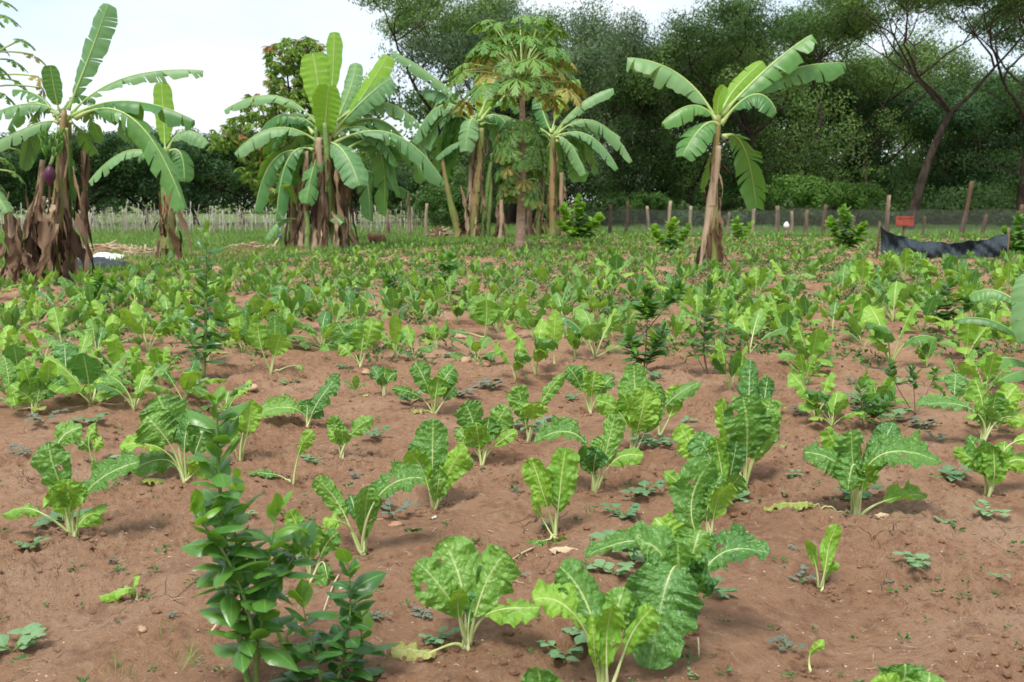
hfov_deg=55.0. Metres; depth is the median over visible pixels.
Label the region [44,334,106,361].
chard plant
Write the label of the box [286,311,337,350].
chard plant
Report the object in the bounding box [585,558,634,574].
weed
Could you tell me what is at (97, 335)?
chard plant
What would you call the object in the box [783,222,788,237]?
marker stake
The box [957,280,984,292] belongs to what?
chard plant
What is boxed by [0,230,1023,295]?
distant chard plants
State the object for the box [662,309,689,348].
chard plant
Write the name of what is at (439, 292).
chard plant
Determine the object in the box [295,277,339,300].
chard plant
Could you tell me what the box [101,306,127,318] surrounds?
chard plant
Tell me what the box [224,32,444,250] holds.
banana clump
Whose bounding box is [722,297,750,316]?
chard plant
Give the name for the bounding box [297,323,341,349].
chard plant
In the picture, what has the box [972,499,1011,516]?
weed
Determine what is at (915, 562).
weed
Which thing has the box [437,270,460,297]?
chard plant
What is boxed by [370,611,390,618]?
weed
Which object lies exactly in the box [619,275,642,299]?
chard plant
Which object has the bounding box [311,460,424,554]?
chard plant
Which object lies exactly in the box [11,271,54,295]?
chard plant
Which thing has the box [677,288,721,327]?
chard plant
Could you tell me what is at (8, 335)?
chard plant
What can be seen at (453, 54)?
acacia tree
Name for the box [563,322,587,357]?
chard plant
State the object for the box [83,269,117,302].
citrus shrub
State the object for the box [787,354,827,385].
chard plant
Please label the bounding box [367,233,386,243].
log
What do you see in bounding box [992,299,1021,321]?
chard plant
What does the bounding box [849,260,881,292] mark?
chard plant
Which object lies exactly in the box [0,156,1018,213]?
tree line
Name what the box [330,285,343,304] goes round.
chard plant
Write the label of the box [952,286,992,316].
chard plant
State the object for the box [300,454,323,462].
weed
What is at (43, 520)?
weed
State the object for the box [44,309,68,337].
chard plant
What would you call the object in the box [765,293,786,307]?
chard plant
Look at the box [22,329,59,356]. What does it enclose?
chard plant
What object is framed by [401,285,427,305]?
chard plant
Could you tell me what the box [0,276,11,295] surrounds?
chard plant
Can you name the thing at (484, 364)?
stone
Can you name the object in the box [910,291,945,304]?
chard plant
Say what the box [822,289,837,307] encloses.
chard plant
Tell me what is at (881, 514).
fallen leaf
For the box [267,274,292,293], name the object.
chard plant
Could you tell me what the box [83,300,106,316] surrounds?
chard plant
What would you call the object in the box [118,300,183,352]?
chard plant
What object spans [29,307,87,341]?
chard plant
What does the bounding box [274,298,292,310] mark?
chard plant
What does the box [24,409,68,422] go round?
weed
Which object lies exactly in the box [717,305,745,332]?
chard plant
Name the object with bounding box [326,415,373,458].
chard plant
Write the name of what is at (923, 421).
weed
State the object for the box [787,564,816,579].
weed
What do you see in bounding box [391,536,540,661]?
chard plant
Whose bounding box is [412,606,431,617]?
weed
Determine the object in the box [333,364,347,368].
weed
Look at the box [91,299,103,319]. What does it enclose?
chard plant
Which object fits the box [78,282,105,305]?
chard plant
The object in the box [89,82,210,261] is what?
banana plant
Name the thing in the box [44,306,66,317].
chard plant
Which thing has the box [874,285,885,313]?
chard plant
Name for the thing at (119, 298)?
chard plant
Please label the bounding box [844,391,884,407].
weed
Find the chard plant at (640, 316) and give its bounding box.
[624,299,662,323]
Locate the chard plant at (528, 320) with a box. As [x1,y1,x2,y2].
[515,307,545,338]
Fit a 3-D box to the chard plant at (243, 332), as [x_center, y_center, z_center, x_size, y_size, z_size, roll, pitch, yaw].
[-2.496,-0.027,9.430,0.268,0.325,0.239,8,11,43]
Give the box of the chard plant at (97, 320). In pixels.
[74,313,104,341]
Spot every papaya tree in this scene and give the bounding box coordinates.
[0,0,46,213]
[441,15,586,248]
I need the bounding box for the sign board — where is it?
[896,216,913,235]
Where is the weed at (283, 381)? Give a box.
[278,378,299,383]
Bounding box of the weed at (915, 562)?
[891,551,931,568]
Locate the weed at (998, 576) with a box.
[985,572,1009,577]
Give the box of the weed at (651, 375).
[646,371,663,379]
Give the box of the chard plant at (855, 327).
[840,310,869,346]
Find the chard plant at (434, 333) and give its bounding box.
[422,319,449,347]
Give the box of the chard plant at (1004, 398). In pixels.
[916,377,1023,442]
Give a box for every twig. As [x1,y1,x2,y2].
[323,574,339,609]
[512,546,534,559]
[696,637,699,657]
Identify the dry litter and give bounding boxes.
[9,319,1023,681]
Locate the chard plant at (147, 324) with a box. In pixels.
[132,313,151,336]
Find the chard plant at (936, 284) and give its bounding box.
[913,278,957,298]
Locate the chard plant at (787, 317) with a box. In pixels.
[765,309,800,342]
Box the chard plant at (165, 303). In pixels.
[151,295,196,314]
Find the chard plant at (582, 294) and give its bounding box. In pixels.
[571,286,586,305]
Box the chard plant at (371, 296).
[359,291,392,312]
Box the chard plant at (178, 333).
[169,316,203,357]
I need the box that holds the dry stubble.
[7,206,424,233]
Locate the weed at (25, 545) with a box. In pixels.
[13,536,51,548]
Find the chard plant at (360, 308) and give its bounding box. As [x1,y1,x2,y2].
[345,294,370,319]
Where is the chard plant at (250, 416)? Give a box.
[225,400,262,461]
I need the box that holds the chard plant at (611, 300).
[599,293,617,314]
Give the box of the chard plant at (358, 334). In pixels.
[329,318,384,366]
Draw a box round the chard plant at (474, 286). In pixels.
[451,281,491,299]
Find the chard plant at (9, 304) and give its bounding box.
[0,297,25,325]
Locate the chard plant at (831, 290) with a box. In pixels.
[823,285,840,294]
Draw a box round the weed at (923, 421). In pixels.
[907,416,938,427]
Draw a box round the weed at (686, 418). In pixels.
[680,416,696,421]
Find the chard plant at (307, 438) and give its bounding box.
[248,429,314,485]
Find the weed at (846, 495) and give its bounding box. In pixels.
[834,484,884,498]
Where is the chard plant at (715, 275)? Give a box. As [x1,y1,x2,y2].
[684,272,717,289]
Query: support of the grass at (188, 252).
on the ground at (134, 538)
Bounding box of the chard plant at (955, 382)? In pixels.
[929,372,986,409]
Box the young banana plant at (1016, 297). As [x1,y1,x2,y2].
[956,274,1023,386]
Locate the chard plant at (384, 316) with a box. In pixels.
[364,311,387,348]
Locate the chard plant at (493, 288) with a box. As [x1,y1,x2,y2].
[484,281,512,304]
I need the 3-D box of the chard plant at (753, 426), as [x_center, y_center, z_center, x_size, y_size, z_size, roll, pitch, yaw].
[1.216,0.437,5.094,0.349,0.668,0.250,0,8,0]
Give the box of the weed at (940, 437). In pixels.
[923,430,945,440]
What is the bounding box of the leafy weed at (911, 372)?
[880,359,944,414]
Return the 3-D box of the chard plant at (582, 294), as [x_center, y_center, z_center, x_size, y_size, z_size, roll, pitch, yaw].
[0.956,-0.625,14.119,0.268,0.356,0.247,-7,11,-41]
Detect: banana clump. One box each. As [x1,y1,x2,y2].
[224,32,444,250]
[391,51,518,238]
[525,79,631,238]
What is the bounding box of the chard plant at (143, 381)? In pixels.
[92,362,167,410]
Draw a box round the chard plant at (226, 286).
[207,270,232,299]
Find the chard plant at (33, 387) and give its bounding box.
[6,359,66,413]
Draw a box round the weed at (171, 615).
[167,611,177,617]
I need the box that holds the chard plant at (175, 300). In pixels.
[161,285,185,309]
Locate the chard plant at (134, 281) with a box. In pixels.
[106,270,154,303]
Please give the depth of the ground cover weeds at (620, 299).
15.98 m
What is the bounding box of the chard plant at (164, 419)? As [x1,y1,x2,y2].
[119,394,208,483]
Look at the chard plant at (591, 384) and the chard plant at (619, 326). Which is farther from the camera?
the chard plant at (619, 326)
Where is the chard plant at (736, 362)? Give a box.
[708,339,747,389]
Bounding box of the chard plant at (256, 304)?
[214,294,301,332]
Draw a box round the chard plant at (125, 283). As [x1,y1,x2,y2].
[106,277,128,293]
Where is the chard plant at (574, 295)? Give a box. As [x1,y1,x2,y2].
[560,290,577,305]
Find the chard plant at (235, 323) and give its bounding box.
[211,312,260,353]
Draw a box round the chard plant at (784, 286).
[775,278,790,293]
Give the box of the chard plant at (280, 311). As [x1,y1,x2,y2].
[265,306,285,321]
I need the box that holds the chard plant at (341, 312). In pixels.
[324,305,347,323]
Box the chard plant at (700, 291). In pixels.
[693,286,720,302]
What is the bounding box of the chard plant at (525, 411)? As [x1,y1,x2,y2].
[506,373,564,441]
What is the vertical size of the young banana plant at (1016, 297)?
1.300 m
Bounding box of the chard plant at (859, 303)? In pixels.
[841,295,880,333]
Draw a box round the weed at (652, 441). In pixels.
[629,434,668,446]
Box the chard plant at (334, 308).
[322,296,344,322]
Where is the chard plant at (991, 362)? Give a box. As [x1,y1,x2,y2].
[964,351,1012,391]
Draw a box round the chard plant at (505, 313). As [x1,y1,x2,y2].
[486,300,510,331]
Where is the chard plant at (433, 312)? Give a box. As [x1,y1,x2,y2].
[427,302,443,321]
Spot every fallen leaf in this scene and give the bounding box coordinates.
[138,476,164,484]
[547,546,578,553]
[875,512,889,517]
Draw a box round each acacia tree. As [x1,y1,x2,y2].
[348,0,576,222]
[370,0,638,223]
[426,109,549,205]
[467,0,707,222]
[467,70,631,210]
[585,38,755,223]
[604,90,759,204]
[617,29,814,205]
[639,0,915,213]
[702,0,975,189]
[705,67,866,202]
[775,43,990,219]
[799,60,971,204]
[801,0,1023,229]
[879,67,995,206]
[904,71,1023,207]
[905,60,1023,199]
[940,0,1023,227]
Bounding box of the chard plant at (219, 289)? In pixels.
[192,276,236,306]
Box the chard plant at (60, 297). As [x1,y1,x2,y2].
[42,286,65,305]
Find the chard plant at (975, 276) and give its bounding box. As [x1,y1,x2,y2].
[959,270,980,289]
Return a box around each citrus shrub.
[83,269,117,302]
[336,269,365,313]
[378,266,402,290]
[431,249,460,291]
[554,193,605,239]
[616,275,690,367]
[648,216,691,250]
[680,275,741,373]
[730,215,753,240]
[824,203,868,250]
[923,276,975,329]
[998,211,1023,253]
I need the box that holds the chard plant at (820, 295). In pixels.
[814,288,830,303]
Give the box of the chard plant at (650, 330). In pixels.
[643,326,670,350]
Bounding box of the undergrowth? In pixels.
[388,174,1016,227]
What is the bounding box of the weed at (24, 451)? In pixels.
[6,444,30,453]
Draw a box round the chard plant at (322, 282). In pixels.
[311,274,328,294]
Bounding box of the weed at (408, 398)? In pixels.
[398,390,425,401]
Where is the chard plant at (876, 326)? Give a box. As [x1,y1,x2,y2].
[860,304,936,367]
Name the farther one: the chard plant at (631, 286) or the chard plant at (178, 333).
the chard plant at (631, 286)
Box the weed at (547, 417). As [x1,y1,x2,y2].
[542,416,571,420]
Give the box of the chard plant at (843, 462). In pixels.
[764,421,943,516]
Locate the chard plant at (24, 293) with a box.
[18,283,43,301]
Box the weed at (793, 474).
[785,469,803,477]
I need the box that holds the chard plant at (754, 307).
[739,302,777,336]
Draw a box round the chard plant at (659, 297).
[652,289,671,312]
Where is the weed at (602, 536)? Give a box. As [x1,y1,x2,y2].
[588,529,643,561]
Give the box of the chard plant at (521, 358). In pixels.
[493,338,530,379]
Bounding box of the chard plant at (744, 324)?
[708,307,788,353]
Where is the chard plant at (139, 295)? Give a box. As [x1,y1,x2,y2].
[133,279,153,301]
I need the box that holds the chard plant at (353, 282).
[334,269,375,293]
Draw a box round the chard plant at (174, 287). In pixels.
[162,282,191,301]
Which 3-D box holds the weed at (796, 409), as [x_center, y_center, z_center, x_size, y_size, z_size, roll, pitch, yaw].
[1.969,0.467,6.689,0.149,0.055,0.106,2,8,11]
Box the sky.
[0,0,1023,201]
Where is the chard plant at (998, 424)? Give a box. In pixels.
[965,391,1023,434]
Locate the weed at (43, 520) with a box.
[32,507,91,526]
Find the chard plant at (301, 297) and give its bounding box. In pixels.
[275,286,313,327]
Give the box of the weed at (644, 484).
[618,480,664,495]
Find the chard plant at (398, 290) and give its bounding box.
[383,275,404,294]
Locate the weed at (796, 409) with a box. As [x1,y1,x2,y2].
[790,405,806,412]
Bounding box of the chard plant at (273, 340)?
[247,315,303,373]
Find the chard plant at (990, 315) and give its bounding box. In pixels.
[977,304,1002,326]
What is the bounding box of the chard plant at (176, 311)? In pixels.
[159,307,186,342]
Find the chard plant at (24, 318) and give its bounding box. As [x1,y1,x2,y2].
[3,293,34,330]
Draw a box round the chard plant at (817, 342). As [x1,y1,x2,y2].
[776,322,836,367]
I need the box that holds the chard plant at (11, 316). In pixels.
[0,305,31,332]
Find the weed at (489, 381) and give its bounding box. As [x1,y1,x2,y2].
[476,377,505,387]
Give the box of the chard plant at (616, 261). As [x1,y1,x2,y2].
[595,255,633,277]
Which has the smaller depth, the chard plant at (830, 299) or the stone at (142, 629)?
the stone at (142, 629)
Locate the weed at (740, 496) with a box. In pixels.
[733,490,749,502]
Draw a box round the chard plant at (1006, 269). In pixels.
[991,263,1023,291]
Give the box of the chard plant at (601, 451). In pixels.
[534,412,643,493]
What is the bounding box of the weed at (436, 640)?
[418,626,459,644]
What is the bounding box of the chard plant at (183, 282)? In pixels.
[163,273,187,288]
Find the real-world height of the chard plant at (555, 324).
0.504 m
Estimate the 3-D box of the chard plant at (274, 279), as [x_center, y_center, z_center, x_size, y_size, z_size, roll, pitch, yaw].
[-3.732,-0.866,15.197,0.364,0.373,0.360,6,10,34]
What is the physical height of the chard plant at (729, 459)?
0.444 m
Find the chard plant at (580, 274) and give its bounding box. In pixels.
[572,265,601,299]
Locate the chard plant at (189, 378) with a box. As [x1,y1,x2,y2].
[153,358,226,398]
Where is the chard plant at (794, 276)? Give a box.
[770,259,815,281]
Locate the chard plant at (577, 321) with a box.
[572,309,605,346]
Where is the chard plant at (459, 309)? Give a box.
[448,297,467,323]
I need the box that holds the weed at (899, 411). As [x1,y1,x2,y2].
[860,408,913,421]
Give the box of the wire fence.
[385,181,1023,235]
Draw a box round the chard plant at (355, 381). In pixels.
[342,375,368,396]
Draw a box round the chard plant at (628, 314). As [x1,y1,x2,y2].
[616,299,641,324]
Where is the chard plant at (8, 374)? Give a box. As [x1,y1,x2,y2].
[0,356,46,411]
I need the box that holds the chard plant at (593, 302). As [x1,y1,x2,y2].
[580,293,610,317]
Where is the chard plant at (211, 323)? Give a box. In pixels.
[178,319,229,360]
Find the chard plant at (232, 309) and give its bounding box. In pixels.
[212,300,253,328]
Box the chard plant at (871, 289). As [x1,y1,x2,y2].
[863,280,887,300]
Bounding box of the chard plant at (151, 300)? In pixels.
[141,284,161,309]
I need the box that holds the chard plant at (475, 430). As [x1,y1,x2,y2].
[452,400,517,464]
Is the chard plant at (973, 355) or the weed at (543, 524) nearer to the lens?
the weed at (543, 524)
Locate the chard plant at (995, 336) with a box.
[986,321,1014,345]
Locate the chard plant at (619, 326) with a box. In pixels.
[595,304,633,337]
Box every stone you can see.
[138,625,147,632]
[243,384,257,392]
[361,369,369,374]
[388,521,402,526]
[454,333,466,338]
[461,356,471,361]
[475,361,490,366]
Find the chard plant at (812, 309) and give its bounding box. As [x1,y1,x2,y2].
[792,294,818,325]
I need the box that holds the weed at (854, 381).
[845,376,858,383]
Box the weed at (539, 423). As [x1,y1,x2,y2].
[520,420,546,431]
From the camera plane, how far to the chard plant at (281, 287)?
13.05 m
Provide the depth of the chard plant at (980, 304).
12.04 m
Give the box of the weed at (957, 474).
[937,465,972,480]
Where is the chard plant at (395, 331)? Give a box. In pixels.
[380,314,412,360]
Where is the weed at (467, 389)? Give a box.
[457,385,479,395]
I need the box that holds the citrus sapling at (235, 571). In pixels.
[180,385,317,681]
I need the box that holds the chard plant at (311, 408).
[261,373,340,426]
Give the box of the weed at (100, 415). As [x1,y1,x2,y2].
[70,412,110,423]
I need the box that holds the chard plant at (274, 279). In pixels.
[259,273,282,295]
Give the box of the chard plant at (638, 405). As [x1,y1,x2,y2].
[595,363,664,448]
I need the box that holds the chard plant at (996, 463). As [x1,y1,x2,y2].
[953,433,1023,497]
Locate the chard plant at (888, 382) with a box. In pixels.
[857,369,911,405]
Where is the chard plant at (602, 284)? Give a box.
[592,278,610,295]
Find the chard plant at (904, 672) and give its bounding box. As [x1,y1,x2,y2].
[870,663,945,681]
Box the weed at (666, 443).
[657,435,676,444]
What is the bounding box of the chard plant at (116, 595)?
[99,574,139,601]
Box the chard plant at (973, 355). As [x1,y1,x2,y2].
[938,349,979,381]
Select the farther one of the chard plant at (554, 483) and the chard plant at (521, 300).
the chard plant at (521, 300)
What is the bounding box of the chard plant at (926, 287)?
[917,282,929,294]
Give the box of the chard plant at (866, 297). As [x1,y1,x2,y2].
[851,292,883,307]
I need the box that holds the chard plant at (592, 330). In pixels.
[561,300,631,357]
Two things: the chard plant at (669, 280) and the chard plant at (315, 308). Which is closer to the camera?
the chard plant at (315, 308)
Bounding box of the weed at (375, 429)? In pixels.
[363,426,388,436]
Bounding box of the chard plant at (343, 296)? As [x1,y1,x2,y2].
[332,288,366,317]
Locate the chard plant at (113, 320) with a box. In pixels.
[71,312,149,351]
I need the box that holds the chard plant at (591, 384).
[564,364,614,413]
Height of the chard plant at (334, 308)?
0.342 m
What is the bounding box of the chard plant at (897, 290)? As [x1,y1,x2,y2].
[870,277,923,321]
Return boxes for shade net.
[876,221,1009,258]
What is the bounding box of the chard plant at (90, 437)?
[77,422,104,461]
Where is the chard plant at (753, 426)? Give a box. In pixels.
[713,359,781,489]
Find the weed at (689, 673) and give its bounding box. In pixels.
[687,667,697,675]
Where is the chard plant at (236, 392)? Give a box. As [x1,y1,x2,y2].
[193,380,251,418]
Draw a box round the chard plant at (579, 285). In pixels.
[572,278,590,298]
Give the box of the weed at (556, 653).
[537,635,586,662]
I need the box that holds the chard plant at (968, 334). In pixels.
[940,313,996,357]
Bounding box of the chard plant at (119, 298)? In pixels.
[101,285,132,310]
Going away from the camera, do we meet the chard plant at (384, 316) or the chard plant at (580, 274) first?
the chard plant at (384, 316)
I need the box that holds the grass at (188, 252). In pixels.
[0,222,1014,679]
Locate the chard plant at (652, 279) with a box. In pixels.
[643,268,697,296]
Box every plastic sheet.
[77,256,131,270]
[93,252,125,258]
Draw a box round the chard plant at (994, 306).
[986,300,1003,309]
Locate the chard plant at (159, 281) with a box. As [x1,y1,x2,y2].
[152,278,194,298]
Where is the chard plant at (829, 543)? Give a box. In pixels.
[805,523,841,591]
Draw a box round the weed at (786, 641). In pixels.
[767,634,804,649]
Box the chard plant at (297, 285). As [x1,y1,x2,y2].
[290,283,306,292]
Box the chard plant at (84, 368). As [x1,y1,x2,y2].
[43,350,131,404]
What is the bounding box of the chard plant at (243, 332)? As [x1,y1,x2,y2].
[239,321,255,353]
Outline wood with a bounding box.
[338,56,1023,216]
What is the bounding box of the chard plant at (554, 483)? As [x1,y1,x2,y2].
[521,447,579,545]
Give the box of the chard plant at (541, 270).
[522,265,567,289]
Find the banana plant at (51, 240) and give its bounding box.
[0,3,202,285]
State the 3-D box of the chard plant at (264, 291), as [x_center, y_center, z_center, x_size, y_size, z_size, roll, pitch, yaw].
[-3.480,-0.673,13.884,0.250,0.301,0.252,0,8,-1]
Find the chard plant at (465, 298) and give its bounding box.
[460,287,471,302]
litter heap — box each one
[114,244,159,258]
[425,226,454,238]
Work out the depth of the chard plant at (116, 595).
3.71 m
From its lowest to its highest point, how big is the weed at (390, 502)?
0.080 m
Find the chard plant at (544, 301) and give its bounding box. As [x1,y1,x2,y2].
[534,293,550,313]
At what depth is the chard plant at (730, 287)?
14.13 m
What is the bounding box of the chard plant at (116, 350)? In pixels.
[96,334,144,380]
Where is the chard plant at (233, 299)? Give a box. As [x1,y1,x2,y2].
[212,292,238,310]
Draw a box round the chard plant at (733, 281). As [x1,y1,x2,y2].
[728,276,744,298]
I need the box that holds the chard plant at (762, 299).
[748,291,768,305]
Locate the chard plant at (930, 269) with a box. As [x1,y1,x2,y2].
[921,254,957,279]
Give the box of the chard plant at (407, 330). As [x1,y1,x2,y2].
[386,325,436,358]
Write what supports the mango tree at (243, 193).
on the ground at (134, 538)
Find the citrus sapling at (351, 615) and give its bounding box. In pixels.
[268,547,402,681]
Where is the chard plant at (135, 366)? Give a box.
[121,357,158,393]
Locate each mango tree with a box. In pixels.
[0,128,160,226]
[0,129,106,213]
[0,133,76,210]
[46,126,214,224]
[107,130,271,224]
[169,125,310,224]
[206,36,368,211]
[228,147,310,217]
[347,150,403,222]
[361,171,427,221]
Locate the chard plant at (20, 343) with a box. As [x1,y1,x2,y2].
[0,331,36,356]
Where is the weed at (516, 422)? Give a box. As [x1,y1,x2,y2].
[511,418,519,426]
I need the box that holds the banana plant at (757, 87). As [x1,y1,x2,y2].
[626,34,845,270]
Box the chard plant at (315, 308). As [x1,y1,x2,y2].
[301,295,326,321]
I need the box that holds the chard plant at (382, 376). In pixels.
[368,366,397,395]
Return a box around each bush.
[414,183,481,229]
[628,191,675,227]
[758,172,837,225]
[822,179,887,214]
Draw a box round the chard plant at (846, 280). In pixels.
[829,265,855,299]
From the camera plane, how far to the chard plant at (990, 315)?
10.99 m
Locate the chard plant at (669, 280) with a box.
[661,272,684,305]
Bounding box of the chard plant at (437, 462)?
[403,418,473,509]
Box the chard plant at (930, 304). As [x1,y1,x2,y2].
[895,295,953,332]
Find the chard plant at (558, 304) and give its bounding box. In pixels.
[547,292,588,316]
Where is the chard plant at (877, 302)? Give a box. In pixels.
[852,300,888,322]
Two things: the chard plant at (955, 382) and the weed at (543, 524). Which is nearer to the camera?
the weed at (543, 524)
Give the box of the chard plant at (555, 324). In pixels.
[547,310,562,364]
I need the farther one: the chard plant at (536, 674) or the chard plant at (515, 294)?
the chard plant at (515, 294)
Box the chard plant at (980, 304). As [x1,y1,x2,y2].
[975,302,999,314]
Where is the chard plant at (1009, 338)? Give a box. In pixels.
[997,326,1023,350]
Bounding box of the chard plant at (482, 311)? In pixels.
[449,295,503,337]
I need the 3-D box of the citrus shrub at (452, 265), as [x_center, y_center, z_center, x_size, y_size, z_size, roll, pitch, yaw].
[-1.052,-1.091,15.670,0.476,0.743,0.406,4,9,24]
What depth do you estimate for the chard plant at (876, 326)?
9.20 m
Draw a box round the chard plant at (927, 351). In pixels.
[915,338,944,366]
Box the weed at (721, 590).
[714,576,738,597]
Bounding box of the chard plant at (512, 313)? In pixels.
[503,301,526,328]
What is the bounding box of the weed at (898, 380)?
[896,376,912,382]
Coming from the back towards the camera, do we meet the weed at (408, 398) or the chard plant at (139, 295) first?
the chard plant at (139, 295)
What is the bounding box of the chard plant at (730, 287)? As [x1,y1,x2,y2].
[717,285,736,293]
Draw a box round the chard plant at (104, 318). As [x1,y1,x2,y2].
[99,313,124,331]
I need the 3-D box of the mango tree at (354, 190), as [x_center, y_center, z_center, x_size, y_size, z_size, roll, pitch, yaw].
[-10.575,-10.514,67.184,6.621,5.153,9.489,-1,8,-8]
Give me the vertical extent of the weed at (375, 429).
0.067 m
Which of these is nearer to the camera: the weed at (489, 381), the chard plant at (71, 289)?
the weed at (489, 381)
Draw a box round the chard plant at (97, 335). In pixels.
[77,318,114,352]
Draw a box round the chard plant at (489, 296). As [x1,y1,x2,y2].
[466,289,501,305]
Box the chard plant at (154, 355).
[138,346,182,379]
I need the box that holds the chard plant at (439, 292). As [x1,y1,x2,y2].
[425,284,450,309]
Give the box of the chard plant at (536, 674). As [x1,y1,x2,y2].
[521,666,561,681]
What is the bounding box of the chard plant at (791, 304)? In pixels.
[789,300,812,324]
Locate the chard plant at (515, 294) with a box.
[503,287,519,304]
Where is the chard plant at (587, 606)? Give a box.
[532,558,660,681]
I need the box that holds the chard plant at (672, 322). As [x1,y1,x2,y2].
[666,310,675,329]
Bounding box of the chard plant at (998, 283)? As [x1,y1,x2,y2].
[992,275,1008,290]
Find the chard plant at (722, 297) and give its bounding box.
[713,289,727,312]
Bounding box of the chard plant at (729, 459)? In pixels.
[672,423,747,513]
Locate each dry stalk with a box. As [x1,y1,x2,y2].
[123,202,130,233]
[356,206,361,230]
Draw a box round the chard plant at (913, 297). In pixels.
[906,286,941,313]
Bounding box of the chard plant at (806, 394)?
[787,372,846,416]
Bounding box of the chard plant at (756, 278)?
[738,266,772,297]
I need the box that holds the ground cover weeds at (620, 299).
[0,233,1023,681]
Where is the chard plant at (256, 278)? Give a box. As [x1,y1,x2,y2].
[246,273,269,297]
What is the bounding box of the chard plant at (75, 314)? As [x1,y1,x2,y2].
[48,299,87,330]
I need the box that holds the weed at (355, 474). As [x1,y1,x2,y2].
[349,472,365,477]
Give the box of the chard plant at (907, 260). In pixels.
[888,248,921,280]
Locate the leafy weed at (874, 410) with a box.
[848,376,906,428]
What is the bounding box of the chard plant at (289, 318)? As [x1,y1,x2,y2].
[276,302,298,336]
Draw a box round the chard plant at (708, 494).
[663,456,737,534]
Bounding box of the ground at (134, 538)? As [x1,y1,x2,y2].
[0,202,1023,681]
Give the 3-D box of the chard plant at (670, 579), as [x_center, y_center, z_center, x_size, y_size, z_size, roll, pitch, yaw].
[0.555,0.821,3.267,0.612,0.401,0.507,0,8,0]
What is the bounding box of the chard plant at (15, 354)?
[0,342,46,365]
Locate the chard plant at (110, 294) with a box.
[82,277,116,300]
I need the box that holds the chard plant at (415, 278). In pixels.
[400,268,428,301]
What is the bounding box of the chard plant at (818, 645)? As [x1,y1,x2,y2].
[808,639,824,673]
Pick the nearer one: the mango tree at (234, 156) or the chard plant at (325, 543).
the chard plant at (325, 543)
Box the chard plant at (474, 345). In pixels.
[447,335,504,361]
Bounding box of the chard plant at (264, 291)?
[256,283,271,301]
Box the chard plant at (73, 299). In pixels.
[33,290,82,316]
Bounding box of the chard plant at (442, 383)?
[392,360,458,413]
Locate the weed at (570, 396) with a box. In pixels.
[564,393,579,398]
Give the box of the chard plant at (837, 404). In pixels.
[798,390,864,426]
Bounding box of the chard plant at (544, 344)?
[504,318,557,374]
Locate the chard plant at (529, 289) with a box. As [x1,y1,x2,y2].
[518,281,539,304]
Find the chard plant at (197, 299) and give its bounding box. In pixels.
[191,291,204,309]
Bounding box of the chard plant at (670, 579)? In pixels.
[584,511,770,669]
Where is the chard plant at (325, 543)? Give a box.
[284,508,341,586]
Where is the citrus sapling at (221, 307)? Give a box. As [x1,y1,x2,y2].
[176,220,246,378]
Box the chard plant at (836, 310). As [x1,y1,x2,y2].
[803,293,854,333]
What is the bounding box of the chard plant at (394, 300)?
[378,286,410,315]
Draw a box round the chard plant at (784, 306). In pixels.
[764,299,807,333]
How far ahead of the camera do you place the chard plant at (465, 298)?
14.11 m
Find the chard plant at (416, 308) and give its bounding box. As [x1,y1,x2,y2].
[409,298,433,320]
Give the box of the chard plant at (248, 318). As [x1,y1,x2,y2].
[237,307,258,327]
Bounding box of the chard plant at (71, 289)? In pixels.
[58,276,88,308]
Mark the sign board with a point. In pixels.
(903, 221)
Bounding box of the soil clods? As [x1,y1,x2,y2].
[0,329,1023,681]
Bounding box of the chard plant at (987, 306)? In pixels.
[976,300,1001,317]
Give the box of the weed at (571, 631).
[561,626,584,634]
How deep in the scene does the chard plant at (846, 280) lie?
15.48 m
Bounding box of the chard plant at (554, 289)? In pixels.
[550,281,573,303]
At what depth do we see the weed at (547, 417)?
6.81 m
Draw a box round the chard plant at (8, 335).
[0,325,26,357]
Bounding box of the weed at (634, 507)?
[600,502,640,518]
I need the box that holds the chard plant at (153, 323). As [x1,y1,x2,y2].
[144,311,170,342]
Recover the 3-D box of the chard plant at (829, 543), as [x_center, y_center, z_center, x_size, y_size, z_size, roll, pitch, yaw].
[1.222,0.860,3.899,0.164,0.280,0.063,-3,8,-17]
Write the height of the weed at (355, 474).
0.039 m
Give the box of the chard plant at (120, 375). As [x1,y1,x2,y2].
[71,366,128,400]
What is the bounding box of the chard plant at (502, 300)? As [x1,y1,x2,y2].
[500,294,514,308]
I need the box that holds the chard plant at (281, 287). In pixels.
[255,284,294,311]
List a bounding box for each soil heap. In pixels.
[84,240,137,253]
[223,240,276,251]
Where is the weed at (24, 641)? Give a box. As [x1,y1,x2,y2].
[0,623,46,651]
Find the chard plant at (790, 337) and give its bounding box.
[779,324,803,353]
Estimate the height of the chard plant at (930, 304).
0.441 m
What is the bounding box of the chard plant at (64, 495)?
[1,419,139,537]
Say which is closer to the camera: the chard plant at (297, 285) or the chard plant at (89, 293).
the chard plant at (89, 293)
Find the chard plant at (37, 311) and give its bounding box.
[19,299,47,324]
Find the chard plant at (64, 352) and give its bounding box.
[31,340,102,379]
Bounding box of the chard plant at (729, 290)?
[719,288,758,304]
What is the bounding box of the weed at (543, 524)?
[539,519,550,527]
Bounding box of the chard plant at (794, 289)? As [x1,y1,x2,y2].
[771,282,813,307]
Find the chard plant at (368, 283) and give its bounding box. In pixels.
[354,275,376,291]
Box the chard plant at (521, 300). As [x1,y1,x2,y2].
[502,294,534,321]
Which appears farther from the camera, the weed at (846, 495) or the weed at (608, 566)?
the weed at (846, 495)
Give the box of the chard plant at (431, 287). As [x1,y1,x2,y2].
[420,282,436,300]
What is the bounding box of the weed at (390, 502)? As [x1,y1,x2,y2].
[381,494,420,515]
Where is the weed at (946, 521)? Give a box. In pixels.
[934,516,955,522]
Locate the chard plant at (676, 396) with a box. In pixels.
[658,381,700,434]
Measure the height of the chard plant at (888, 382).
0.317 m
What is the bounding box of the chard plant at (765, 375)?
[731,374,786,408]

